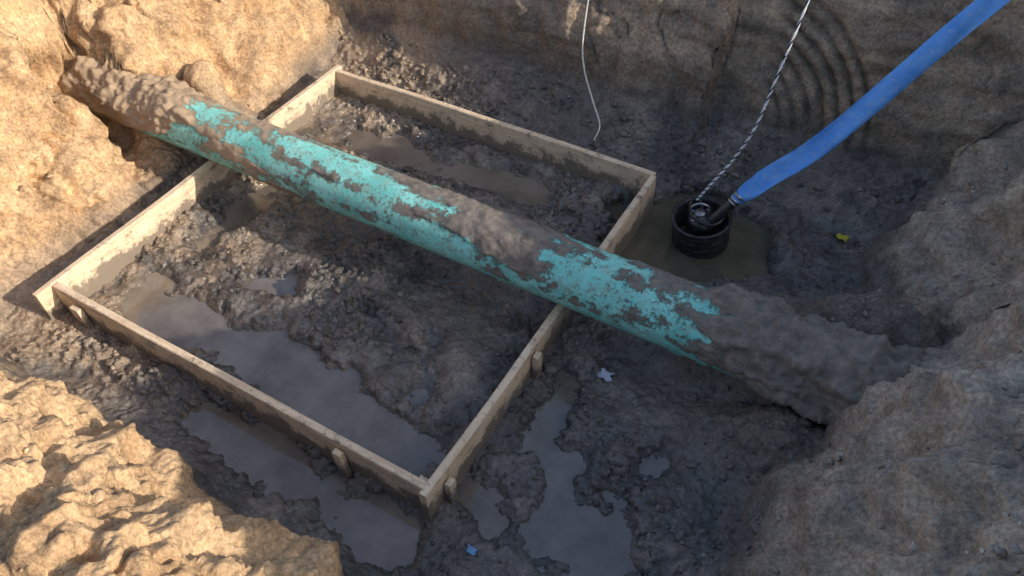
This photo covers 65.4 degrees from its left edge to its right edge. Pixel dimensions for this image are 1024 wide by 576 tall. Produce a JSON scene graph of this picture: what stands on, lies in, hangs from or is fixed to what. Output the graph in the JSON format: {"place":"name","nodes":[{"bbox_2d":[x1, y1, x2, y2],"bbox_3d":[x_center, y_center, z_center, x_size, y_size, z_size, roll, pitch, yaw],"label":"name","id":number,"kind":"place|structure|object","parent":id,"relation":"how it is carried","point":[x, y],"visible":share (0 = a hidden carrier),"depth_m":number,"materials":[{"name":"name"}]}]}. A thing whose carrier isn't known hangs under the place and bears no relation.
{"place":"outdoors","nodes":[
{"label":"outdoors","id":0,"kind":"place"},
{"bbox_2d":[0,0,1023,575],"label":"ground","id":1,"kind":"structure","parent":0,"point":[948,124],"depth_m":4.19,"materials":[{"name":"soil"}]},
{"bbox_2d":[32,64,655,520],"bbox_3d":[-0.783,-0.142,4.610,2.490,0.546,2.500,23,52,21],"label":"timber formwork","id":2,"kind":"object","parent":1,"relation":"on","point":[74,286],"visible":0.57,"depth_m":4.34,"materials":[{"name":"brown wood"}]},
{"bbox_2d":[113,185,669,575],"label":"puddle water","id":3,"kind":"structure","parent":1,"relation":"on","point":[382,531],"depth_m":3.76,"materials":[{"name":"liquid"}]},
{"bbox_2d":[344,130,553,208],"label":"puddle water","id":4,"kind":"structure","parent":1,"relation":"on","point":[529,191],"depth_m":5.12,"materials":[{"name":"brown liquid"}]},
{"bbox_2d":[466,544,477,555],"bbox_3d":[-0.167,1.093,3.326,0.052,0.012,0.035,23,52,21],"label":"blue plastic scrap","id":5,"kind":"object","parent":1,"relation":"on","point":[471,550],"visible":1,"depth_m":3.33,"materials":[{"name":"blue plastic"}]},
{"bbox_2d":[59,55,926,424],"bbox_3d":[-0.555,-0.456,4.258,6.050,0.540,0.495,23,52,21],"label":"green pipe","id":6,"kind":"object","parent":1,"relation":"in","point":[813,367],"visible":0.83,"depth_m":3.84,"materials":[{"name":"teal metal"}]},
{"bbox_2d":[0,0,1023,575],"bbox_3d":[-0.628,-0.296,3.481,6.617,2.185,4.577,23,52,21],"label":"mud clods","id":7,"kind":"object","parent":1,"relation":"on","point":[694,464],"visible":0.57,"depth_m":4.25,"materials":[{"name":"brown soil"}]},
{"bbox_2d":[596,368,614,381],"bbox_3d":[0.454,0.425,3.925,0.098,0.018,0.065,23,52,21],"label":"paper scrap","id":8,"kind":"object","parent":1,"relation":"on","point":[605,375],"visible":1,"depth_m":3.92,"materials":[{"name":"white paper"}]},
{"bbox_2d":[606,191,770,282],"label":"sump water","id":9,"kind":"structure","parent":1,"relation":"in","point":[743,255],"depth_m":4.60,"materials":[{"name":"brown liquid"}]},
{"bbox_2d":[671,190,743,258],"bbox_3d":[1.092,-0.349,4.572,0.368,0.522,0.360,23,52,21],"label":"sump pump","id":10,"kind":"object","parent":1,"relation":"on","point":[702,218],"visible":0.89,"depth_m":4.50,"materials":[{"name":"black plastic"}]},
{"bbox_2d":[696,0,809,200],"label":"lifting rope","id":11,"kind":"object","parent":10,"relation":"attached to","point":[763,109],"visible":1,"depth_m":4.34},
{"bbox_2d":[732,0,1010,205],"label":"blue layflat hose","id":12,"kind":"object","parent":10,"relation":"attached to","point":[926,55],"visible":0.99,"depth_m":4.13,"materials":[{"name":"plastic"}]},
{"bbox_2d":[836,233,849,241],"bbox_3d":[1.893,-0.293,4.568,0.076,0.011,0.055,23,52,21],"label":"yellow leaf","id":13,"kind":"object","parent":1,"relation":"on","point":[842,237],"visible":1,"depth_m":4.57,"materials":[{"name":"yellow plant"}]},
{"bbox_2d":[582,0,599,139],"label":"hanging cord","id":14,"kind":"object","parent":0,"point":[585,72],"visible":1,"depth_m":5.04,"materials":[{"name":"white"}]}
]}

